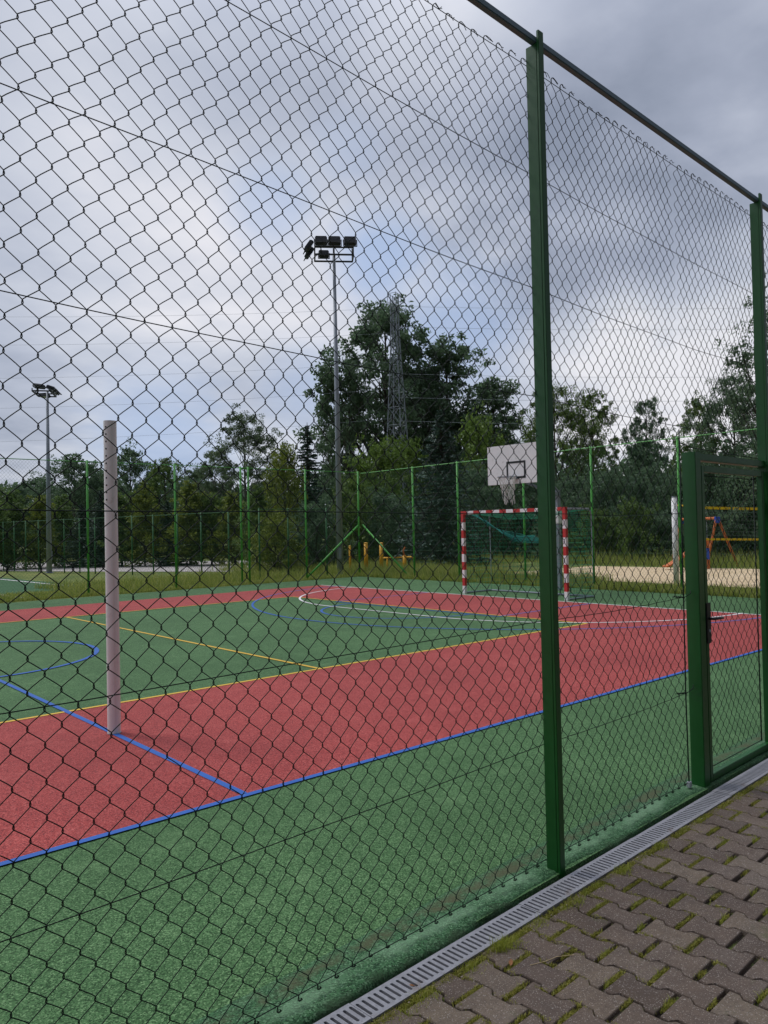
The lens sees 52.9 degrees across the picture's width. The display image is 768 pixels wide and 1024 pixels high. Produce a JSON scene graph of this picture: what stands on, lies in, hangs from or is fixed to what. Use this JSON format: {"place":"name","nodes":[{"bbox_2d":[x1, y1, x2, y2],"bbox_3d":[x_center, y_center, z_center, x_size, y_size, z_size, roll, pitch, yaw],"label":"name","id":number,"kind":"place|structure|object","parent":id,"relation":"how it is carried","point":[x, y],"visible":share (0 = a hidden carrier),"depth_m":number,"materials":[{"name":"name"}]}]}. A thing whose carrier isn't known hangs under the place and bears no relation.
{"place":"outdoors","nodes":[
{"label":"outdoors","id":0,"kind":"place"},
{"bbox_2d":[0,578,71,593],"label":"turf pitch","id":1,"kind":"object","parent":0,"point":[11,588],"depth_m":26.13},
{"bbox_2d":[0,561,264,571],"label":"gravel path","id":2,"kind":"structure","parent":0,"point":[126,569],"depth_m":38.24,"materials":[{"name":"grey gravel"}]},
{"bbox_2d":[54,504,98,567],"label":"hedge tree","id":3,"kind":"object","parent":2,"relation":"on","point":[82,534],"visible":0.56,"depth_m":40.72,"materials":[{"name":"green plant"}]},
{"bbox_2d":[0,512,255,575],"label":"fence","id":4,"kind":"object","parent":2,"relation":"on","point":[132,543],"visible":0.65,"depth_m":31.79,"materials":[{"name":"metal"}]},
{"bbox_2d":[145,501,194,565],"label":"hedge tree","id":5,"kind":"object","parent":2,"relation":"on","point":[166,521],"visible":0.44,"depth_m":40.18,"materials":[{"name":"green plant"}]},
{"bbox_2d":[0,533,759,603],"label":"grass field","id":6,"kind":"structure","parent":0,"point":[30,575],"depth_m":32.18,"materials":[{"name":"green plant"}]},
{"bbox_2d":[0,503,20,568],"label":"hedge tree","id":7,"kind":"object","parent":6,"relation":"on","point":[6,547],"visible":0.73,"depth_m":39.02,"materials":[{"name":"green plant"}]},
{"bbox_2d":[0,487,36,540],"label":"tree","id":8,"kind":"object","parent":6,"relation":"on","point":[2,494],"visible":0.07,"depth_m":63.12,"materials":[{"name":"green plant"}]},
{"bbox_2d":[0,489,43,568],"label":"hedge tree","id":9,"kind":"object","parent":6,"relation":"on","point":[16,516],"visible":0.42,"depth_m":40.30,"materials":[{"name":"green plant"}]},
{"bbox_2d":[12,495,63,568],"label":"hedge tree","id":10,"kind":"object","parent":6,"relation":"on","point":[42,514],"visible":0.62,"depth_m":39.84,"materials":[{"name":"green plant"}]},
{"bbox_2d":[0,470,77,548],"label":"tree","id":11,"kind":"object","parent":6,"relation":"on","point":[24,492],"visible":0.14,"depth_m":64.92,"materials":[{"name":"green plant"}]},
{"bbox_2d":[31,383,61,572],"bbox_3d":[-15.309,-1.432,35.138,1.034,8.614,2.260,-1,-1,-14],"label":"floodlight mast","id":12,"kind":"object","parent":6,"relation":"on","point":[54,391],"visible":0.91,"depth_m":35.06,"materials":[{"name":"grey metal"}]},
{"bbox_2d":[37,494,92,565],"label":"hedge tree","id":13,"kind":"object","parent":6,"relation":"on","point":[59,500],"visible":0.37,"depth_m":42.15,"materials":[{"name":"green plant"}]},
{"bbox_2d":[26,453,104,549],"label":"tree","id":14,"kind":"object","parent":6,"relation":"on","point":[80,490],"visible":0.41,"depth_m":62.37,"materials":[{"name":"green plant"}]},
{"bbox_2d":[74,490,124,567],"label":"hedge tree","id":15,"kind":"object","parent":6,"relation":"on","point":[99,515],"visible":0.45,"depth_m":40.13,"materials":[{"name":"green plant"}]},
{"bbox_2d":[70,468,129,544],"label":"tree","id":16,"kind":"object","parent":6,"relation":"on","point":[93,479],"visible":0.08,"depth_m":68.28,"materials":[{"name":"green plant"}]},
{"bbox_2d":[92,491,146,564],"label":"hedge tree","id":17,"kind":"object","parent":6,"relation":"on","point":[122,503],"visible":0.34,"depth_m":40.37,"materials":[{"name":"green plant"}]},
{"bbox_2d":[90,438,163,542],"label":"tree","id":18,"kind":"object","parent":6,"relation":"on","point":[133,455],"visible":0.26,"depth_m":62.48,"materials":[{"name":"green plant"}]},
{"bbox_2d":[121,482,166,566],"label":"hedge tree","id":19,"kind":"object","parent":6,"relation":"on","point":[144,501],"visible":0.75,"depth_m":39.82,"materials":[{"name":"green plant"}]},
{"bbox_2d":[127,457,193,549],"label":"tree","id":20,"kind":"object","parent":6,"relation":"on","point":[169,472],"visible":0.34,"depth_m":61.10,"materials":[{"name":"green plant"}]},
{"bbox_2d":[0,458,360,597],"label":"fence","id":21,"kind":"object","parent":6,"relation":"on","point":[240,515],"visible":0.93,"depth_m":23.64,"materials":[{"name":"green metal"}]},
{"bbox_2d":[155,480,218,565],"bbox_3d":[-9.950,0.569,39.818,3.703,4.517,3.149,-1,-1,-29],"label":"hedge tree","id":22,"kind":"object","parent":6,"relation":"on","point":[185,494],"visible":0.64,"depth_m":39.42,"materials":[{"name":"green plant"}]},
{"bbox_2d":[161,464,225,546],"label":"tree","id":23,"kind":"object","parent":6,"relation":"on","point":[178,488],"visible":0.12,"depth_m":59.47,"materials":[{"name":"green plant"}]},
{"bbox_2d":[182,493,240,564],"bbox_3d":[-8.987,0.898,40.122,3.077,3.816,2.823,-1,-1,-16],"label":"hedge tree","id":24,"kind":"object","parent":6,"relation":"on","point":[211,507],"visible":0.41,"depth_m":39.69,"materials":[{"name":"green plant"}]},
{"bbox_2d":[193,450,241,544],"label":"tree","id":25,"kind":"object","parent":6,"relation":"on","point":[207,455],"visible":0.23,"depth_m":52.64,"materials":[{"name":"green plant"}]},
{"bbox_2d":[203,490,254,564],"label":"hedge tree","id":26,"kind":"object","parent":6,"relation":"on","point":[233,514],"visible":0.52,"depth_m":38.97,"materials":[{"name":"green plant"}]},
{"bbox_2d":[186,403,297,546],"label":"tree","id":27,"kind":"object","parent":6,"relation":"on","point":[245,438],"visible":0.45,"depth_m":50.86,"materials":[{"name":"green plant"}]},
{"bbox_2d":[227,484,282,566],"bbox_3d":[-5.763,0.672,35.586,2.476,3.929,2.912,-2,-2,35],"label":"hedge tree","id":28,"kind":"object","parent":6,"relation":"on","point":[251,503],"visible":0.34,"depth_m":35.33,"materials":[{"name":"green plant"}]},
{"bbox_2d":[240,510,312,571],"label":"shrub","id":29,"kind":"object","parent":6,"relation":"on","point":[274,537],"visible":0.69,"depth_m":30.45,"materials":[{"name":"green plant"}]},
{"bbox_2d":[250,443,310,563],"bbox_3d":[-4.609,-0.263,34.546,2.942,5.905,2.953,-1,-1,-17],"label":"tree","id":30,"kind":"object","parent":6,"relation":"on","point":[280,463],"visible":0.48,"depth_m":34.45,"materials":[{"name":"green plant"}]},
{"bbox_2d":[258,508,327,575],"bbox_3d":[-3.245,1.154,27.763,2.623,2.600,0.072,-1,-1,-27],"label":"fence","id":31,"kind":"object","parent":6,"relation":"on","point":[287,525],"visible":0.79,"depth_m":27.64,"materials":[{"name":"metal"}]},
{"bbox_2d":[289,426,334,556],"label":"spruce","id":32,"kind":"object","parent":6,"relation":"on","point":[312,463],"visible":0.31,"depth_m":45.71,"materials":[{"name":"green plant"}]},
{"bbox_2d":[281,493,361,567],"bbox_3d":[-2.628,0.919,33.024,3.691,3.455,2.396,-1,-1,-16],"label":"shrub","id":33,"kind":"object","parent":6,"relation":"on","point":[319,527],"visible":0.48,"depth_m":32.60,"materials":[{"name":"green plant"}]},
{"bbox_2d":[303,236,356,574],"bbox_3d":[-1.931,-3.939,29.133,2.042,12.784,1.125,-1,-1,-6],"label":"floodlight mast","id":34,"kind":"object","parent":6,"relation":"on","point":[336,241],"visible":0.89,"depth_m":28.88,"materials":[{"name":"grey metal"}]},
{"bbox_2d":[311,357,385,537],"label":"tree","id":35,"kind":"object","parent":6,"relation":"on","point":[352,387],"visible":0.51,"depth_m":61.72,"materials":[{"name":"green plant"}]},
{"bbox_2d":[321,481,387,562],"bbox_3d":[-1.435,0.519,36.146,3.393,4.106,3.442,-1,-1,-8],"label":"shrub","id":36,"kind":"object","parent":6,"relation":"on","point":[347,515],"visible":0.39,"depth_m":35.61,"materials":[{"name":"green plant"}]},
{"bbox_2d":[331,433,414,555],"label":"willow","id":37,"kind":"object","parent":6,"relation":"on","point":[378,452],"visible":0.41,"depth_m":43.43,"materials":[{"name":"green plant"}]},
{"bbox_2d":[0,439,757,548],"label":"wood","id":38,"kind":"object","parent":6,"relation":"on","point":[167,485],"depth_m":91.02,"materials":[{"name":"green plant"}]},
{"bbox_2d":[292,292,476,535],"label":"tree","id":39,"kind":"object","parent":6,"relation":"on","point":[380,316],"visible":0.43,"depth_m":63.71,"materials":[{"name":"green plant"}]},
{"bbox_2d":[357,485,421,561],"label":"shrub","id":40,"kind":"object","parent":6,"relation":"on","point":[372,527],"visible":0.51,"depth_m":36.45,"materials":[{"name":"green plant"}]},
{"bbox_2d":[384,291,408,514],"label":"lattice pylon","id":41,"kind":"object","parent":6,"relation":"on","point":[394,356],"visible":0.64,"depth_m":52.16,"materials":[{"name":"grey metal"}]},
{"bbox_2d":[4,418,390,441],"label":"power line","id":42,"kind":"object","parent":41,"relation":"attached to","point":[185,433],"visible":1,"depth_m":48.92,"materials":[{"name":"grey metal"}]},
{"bbox_2d":[28,388,395,407],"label":"power line","id":43,"kind":"object","parent":41,"relation":"attached to","point":[193,401],"visible":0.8,"depth_m":48.88,"materials":[{"name":"grey metal"}]},
{"bbox_2d":[421,327,721,329],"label":"power line","id":44,"kind":"object","parent":41,"relation":"attached to","point":[568,329],"visible":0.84,"depth_m":51.87,"materials":[{"name":"grey metal"}]},
{"bbox_2d":[383,547,412,566],"bbox_3d":[0.510,1.843,30.159,1.286,0.964,0.140,-1,-1,1],"label":"exercise bar","id":45,"kind":"object","parent":6,"relation":"on","point":[403,557],"visible":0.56,"depth_m":30.13,"materials":[{"name":"yellow paint"}]},
{"bbox_2d":[385,507,438,562],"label":"shrub","id":46,"kind":"object","parent":6,"relation":"on","point":[407,552],"visible":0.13,"depth_m":35.67,"materials":[{"name":"green plant"}]},
{"bbox_2d":[388,434,436,547],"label":"willow","id":47,"kind":"object","parent":6,"relation":"on","point":[407,451],"visible":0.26,"depth_m":46.73,"materials":[{"name":"green plant"}]},
{"bbox_2d":[344,359,480,501],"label":"tree","id":48,"kind":"object","parent":6,"relation":"on","point":[414,401],"visible":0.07,"depth_m":67.53,"materials":[{"name":"green plant"}]},
{"bbox_2d":[391,409,497,565],"bbox_3d":[2.463,-1.091,33.254,4.600,7.052,4.617,-1,-1,-30],"label":"spruce","id":49,"kind":"object","parent":6,"relation":"on","point":[430,448],"visible":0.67,"depth_m":33.09,"materials":[{"name":"green plant"}]},
{"bbox_2d":[377,331,517,543],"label":"tree","id":50,"kind":"object","parent":6,"relation":"on","point":[442,356],"visible":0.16,"depth_m":66.50,"materials":[{"name":"green plant"}]},
{"bbox_2d":[415,403,528,540],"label":"tree","id":51,"kind":"object","parent":6,"relation":"on","point":[454,426],"visible":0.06,"depth_m":64.13,"materials":[{"name":"green plant"}]},
{"bbox_2d":[449,461,513,556],"bbox_3d":[4.291,0.006,40.037,3.228,5.509,4.971,0,-2,-39],"label":"shrub","id":52,"kind":"object","parent":6,"relation":"on","point":[476,481],"visible":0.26,"depth_m":39.23,"materials":[{"name":"green plant"}]},
{"bbox_2d":[439,377,534,540],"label":"tree","id":53,"kind":"object","parent":6,"relation":"on","point":[511,419],"visible":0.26,"depth_m":62.77,"materials":[{"name":"green plant"}]},
{"bbox_2d":[445,400,528,555],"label":"willow","id":54,"kind":"object","parent":6,"relation":"on","point":[470,448],"visible":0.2,"depth_m":44.35,"materials":[{"name":"green plant"}]},
{"bbox_2d":[469,484,536,557],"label":"shrub","id":55,"kind":"object","parent":6,"relation":"on","point":[498,492],"visible":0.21,"depth_m":40.76,"materials":[{"name":"green plant"}]},
{"bbox_2d":[496,472,574,557],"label":"shrub","id":56,"kind":"object","parent":6,"relation":"on","point":[533,490],"visible":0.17,"depth_m":40.83,"materials":[{"name":"green plant"}]},
{"bbox_2d":[527,495,589,558],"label":"shrub","id":57,"kind":"object","parent":6,"relation":"on","point":[567,505],"visible":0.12,"depth_m":36.79,"materials":[{"name":"green plant"}]},
{"bbox_2d":[360,428,759,591],"bbox_3d":[8.387,0.045,16.812,0.074,3.840,28.798,0,-2,-40],"label":"fence","id":58,"kind":"object","parent":6,"relation":"on","point":[523,519],"visible":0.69,"depth_m":20.95,"materials":[{"name":"green metal"}]},
{"bbox_2d":[519,468,603,557],"bbox_3d":[9.004,0.159,39.234,3.228,4.898,4.971,0,-1,-33],"label":"shrub","id":59,"kind":"object","parent":6,"relation":"on","point":[560,487],"visible":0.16,"depth_m":38.65,"materials":[{"name":"green plant"}]},
{"bbox_2d":[516,376,612,510],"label":"tree","id":60,"kind":"object","parent":6,"relation":"on","point":[570,416],"visible":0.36,"depth_m":44.47,"materials":[{"name":"green plant"}]},
{"bbox_2d":[562,504,620,561],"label":"shrub","id":61,"kind":"object","parent":6,"relation":"on","point":[579,525],"visible":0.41,"depth_m":34.28,"materials":[{"name":"green plant"}]},
{"bbox_2d":[560,388,623,511],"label":"tree","id":62,"kind":"object","parent":6,"relation":"on","point":[604,407],"visible":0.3,"depth_m":47.89,"materials":[{"name":"green plant"}]},
{"bbox_2d":[561,460,632,554],"bbox_3d":[10.329,-0.091,36.311,3.980,4.851,4.037,-1,-1,-16],"label":"shrub","id":63,"kind":"object","parent":6,"relation":"on","point":[603,487],"visible":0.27,"depth_m":36.19,"materials":[{"name":"green plant"}]},
{"bbox_2d":[604,495,662,562],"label":"shrub","id":64,"kind":"object","parent":6,"relation":"on","point":[628,525],"visible":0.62,"depth_m":32.92,"materials":[{"name":"green plant"}]},
{"bbox_2d":[608,453,671,544],"bbox_3d":[12.368,-0.241,36.734,4.084,5.088,4.143,-1,-1,-2],"label":"tree","id":65,"kind":"object","parent":6,"relation":"on","point":[643,489],"visible":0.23,"depth_m":36.58,"materials":[{"name":"green plant"}]},
{"bbox_2d":[612,433,667,511],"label":"hedge tree","id":66,"kind":"object","parent":6,"relation":"on","point":[642,452],"visible":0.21,"depth_m":41.38,"materials":[{"name":"green plant"}]},
{"bbox_2d":[621,396,675,502],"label":"tree","id":67,"kind":"object","parent":6,"relation":"on","point":[647,405],"visible":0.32,"depth_m":44.36,"materials":[{"name":"green plant"}]},
{"bbox_2d":[626,510,684,560],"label":"shrub","id":68,"kind":"object","parent":6,"relation":"on","point":[662,530],"visible":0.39,"depth_m":32.63,"materials":[{"name":"green plant"}]},
{"bbox_2d":[641,463,712,554],"bbox_3d":[12.881,0.065,34.903,2.985,4.710,4.598,-1,-1,-30],"label":"shrub","id":69,"kind":"object","parent":6,"relation":"on","point":[664,487],"visible":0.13,"depth_m":34.50,"materials":[{"name":"green plant"}]},
{"bbox_2d":[665,389,724,497],"bbox_3d":[15.086,-1.834,37.092,3.104,8.158,3.395,-1,-1,-15],"label":"tree","id":70,"kind":"object","parent":6,"relation":"on","point":[687,448],"visible":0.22,"depth_m":36.81,"materials":[{"name":"green plant"}]},
{"bbox_2d":[661,505,729,560],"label":"shrub","id":71,"kind":"object","parent":6,"relation":"on","point":[708,534],"visible":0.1,"depth_m":32.12,"materials":[{"name":"green plant"}]},
{"bbox_2d":[672,517,736,562],"bbox_3d":[12.405,1.143,30.058,1.315,1.878,3.063,-1,-1,-4],"label":"swing set","id":72,"kind":"object","parent":6,"relation":"on","point":[711,543],"visible":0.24,"depth_m":28.59,"materials":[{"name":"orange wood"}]},
{"bbox_2d":[668,450,757,556],"bbox_3d":[14.475,-0.271,34.355,4.262,4.950,4.324,-1,-1,-25],"label":"shrub","id":73,"kind":"object","parent":6,"relation":"on","point":[708,480],"visible":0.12,"depth_m":33.57,"materials":[{"name":"green plant"}]},
{"bbox_2d":[680,367,757,506],"bbox_3d":[15.712,-2.293,34.311,4.628,8.906,4.453,-2,-1,29],"label":"tree","id":74,"kind":"object","parent":6,"relation":"on","point":[720,413],"visible":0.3,"depth_m":34.36,"materials":[{"name":"green plant"}]},
{"bbox_2d":[706,447,758,555],"bbox_3d":[15.214,-0.275,33.082,3.195,5.273,4.922,-1,-1,6],"label":"shrub","id":75,"kind":"object","parent":6,"relation":"on","point":[728,497],"visible":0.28,"depth_m":32.24,"materials":[{"name":"green plant"}]},
{"bbox_2d":[707,506,758,558],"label":"shrub","id":76,"kind":"object","parent":6,"relation":"on","point":[731,530],"visible":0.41,"depth_m":31.13,"materials":[{"name":"green plant"}]},
{"bbox_2d":[713,271,767,525],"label":"tree","id":77,"kind":"object","parent":6,"relation":"on","point":[738,409],"visible":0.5,"depth_m":18.99,"materials":[{"name":"green plant"}]},
{"bbox_2d":[725,394,756,499],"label":"tree","id":78,"kind":"object","parent":6,"relation":"on","point":[735,448],"visible":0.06,"depth_m":33.60,"materials":[{"name":"green plant"}]},
{"bbox_2d":[735,479,757,550],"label":"shrub","id":79,"kind":"object","parent":6,"relation":"on","point":[751,510],"visible":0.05,"depth_m":32.02,"materials":[{"name":"green plant"}]},
{"bbox_2d":[0,576,767,1023],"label":"court surface","id":80,"kind":"object","parent":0,"point":[48,870],"visible":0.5,"depth_m":4.52,"materials":[{"name":"green rubber"}]},
{"bbox_2d":[103,420,120,734],"bbox_3d":[-2.315,0.549,6.565,0.116,2.655,0.116,0,-2,-44],"label":"volleyball post","id":81,"kind":"object","parent":80,"relation":"on","point":[112,600],"visible":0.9,"depth_m":6.53,"materials":[{"name":"white metal"}]},
{"bbox_2d":[0,597,587,722],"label":"yellow court lines","id":82,"kind":"object","parent":80,"relation":"on","point":[256,655],"visible":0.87,"depth_m":10.32,"materials":[{"name":"yellow paint"}]},
{"bbox_2d":[0,585,761,861],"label":"red court border","id":83,"kind":"object","parent":80,"relation":"on","point":[45,763],"visible":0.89,"depth_m":7.07,"materials":[{"name":"rubber"}]},
{"bbox_2d":[0,585,761,865],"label":"blue court lines","id":84,"kind":"object","parent":80,"relation":"on","point":[190,768],"visible":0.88,"depth_m":5.94,"materials":[{"name":"blue paint"}]},
{"bbox_2d":[0,0,767,1023],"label":"chain link fence","id":85,"kind":"object","parent":80,"relation":"on","point":[690,464],"visible":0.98,"depth_m":3.50,"materials":[{"name":"metal"}]},
{"bbox_2d":[701,465,767,781],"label":"gate","id":86,"kind":"structure","parent":85,"relation":"attached to","point":[723,769],"depth_m":5.44,"materials":[{"name":"green metal"}]},
{"bbox_2d":[190,730,767,1023],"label":"rubber court edge","id":87,"kind":"object","parent":80,"relation":"on","point":[357,981],"visible":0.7,"depth_m":3.26,"materials":[{"name":"green rubber"}]},
{"bbox_2d":[487,442,562,589],"bbox_3d":[3.720,0.163,19.194,1.911,3.710,1.421,-1,-1,-8],"label":"basketball hoop","id":88,"kind":"object","parent":80,"relation":"on","point":[502,462],"visible":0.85,"depth_m":19.28,"materials":[{"name":"grey metal"}]},
{"bbox_2d":[461,507,593,600],"bbox_3d":[3.438,0.973,18.661,1.153,2.081,3.195,0,-2,-40],"label":"handball goal","id":89,"kind":"object","parent":80,"relation":"on","point":[565,512],"visible":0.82,"depth_m":18.73,"materials":[{"name":"white paint"}]},
{"bbox_2d":[299,585,759,622],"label":"white court lines","id":90,"kind":"object","parent":80,"relation":"on","point":[512,621],"visible":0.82,"depth_m":14.74,"materials":[{"name":"white paint"}]},
{"bbox_2d":[0,0,767,526],"label":"sky","id":91,"kind":"structure","parent":0,"point":[697,69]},
{"bbox_2d":[374,775,767,1023],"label":"pavement","id":92,"kind":"structure","parent":0,"point":[735,1005],"depth_m":3.02,"materials":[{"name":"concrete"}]},
{"bbox_2d":[368,773,767,1023],"bbox_3d":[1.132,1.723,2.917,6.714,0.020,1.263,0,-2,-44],"label":"moss","id":93,"kind":"object","parent":92,"relation":"on","point":[676,835],"visible":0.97,"depth_m":3.13,"materials":[{"name":"green plant"}]},
{"bbox_2d":[383,778,767,1023],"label":"grit","id":94,"kind":"object","parent":92,"relation":"on","point":[591,907],"visible":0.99,"depth_m":3.31,"materials":[{"name":"plant"}]},
{"bbox_2d":[511,566,759,587],"bbox_3d":[14.521,1.776,19.329,9.100,0.001,26.000,0,-2,-44],"label":"sand court","id":95,"kind":"object","parent":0,"point":[718,580],"visible":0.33,"depth_m":24.68,"materials":[{"name":"beige sand"}]},
{"bbox_2d":[671,496,678,583],"bbox_3d":[7.847,0.793,20.770,0.160,2.440,0.160,0,-2,-44],"label":"net post","id":96,"kind":"object","parent":95,"relation":"on","point":[674,500],"visible":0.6,"depth_m":20.71,"materials":[{"name":"white metal"}]},
{"bbox_2d":[677,505,757,539],"bbox_3d":[12.396,0.199,20.139,9.111,1.038,0.338,-1,-1,8],"label":"volleyball net","id":97,"kind":"object","parent":96,"relation":"attached to","point":[723,508],"visible":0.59,"depth_m":20.43,"materials":[{"name":"yellow fabric"}]},
{"bbox_2d":[663,540,709,568],"bbox_3d":[10.739,1.495,27.468,1.557,1.100,0.480,-1,-1,-4],"label":"play slide","id":98,"kind":"object","parent":95,"relation":"on","point":[708,558],"visible":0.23,"depth_m":27.30,"materials":[{"name":"orange plastic"}]},
{"label":"ground","id":99,"kind":"structure","parent":0,"visible":0},
{"bbox_2d":[370,779,761,1023],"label":"drain channel wall","id":100,"kind":"structure","parent":99,"relation":"on","point":[551,910],"depth_m":3.26,"materials":[{"name":"concrete"}]},
{"bbox_2d":[314,1003,371,1023],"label":"drain grate","id":101,"kind":"object","parent":100,"relation":"on","point":[348,1013],"visible":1,"depth_m":2.66,"materials":[{"name":"grey metal"}]},
{"bbox_2d":[350,904,540,1019],"bbox_3d":[0.281,1.749,3.038,0.997,0.016,0.120,0,-2,-44],"label":"drain grate","id":102,"kind":"object","parent":100,"relation":"on","point":[377,1002],"visible":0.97,"depth_m":2.98,"materials":[{"name":"grey metal"}]},
{"bbox_2d":[519,838,652,914],"bbox_3d":[1.002,1.748,3.731,0.997,0.016,0.120,0,-2,-44],"label":"drain grate","id":103,"kind":"object","parent":100,"relation":"on","point":[557,893],"visible":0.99,"depth_m":3.68,"materials":[{"name":"grey metal"}]},
{"bbox_2d":[633,791,731,845],"bbox_3d":[1.726,1.748,4.420,0.997,0.016,0.120,0,-2,-44],"label":"drain grate","id":104,"kind":"object","parent":100,"relation":"on","point":[674,822],"visible":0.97,"depth_m":4.38,"materials":[{"name":"grey metal"}]},
{"bbox_2d":[713,758,767,796],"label":"drain grate","id":105,"kind":"object","parent":100,"relation":"on","point":[744,780],"visible":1,"depth_m":5.00,"materials":[{"name":"grey metal"}]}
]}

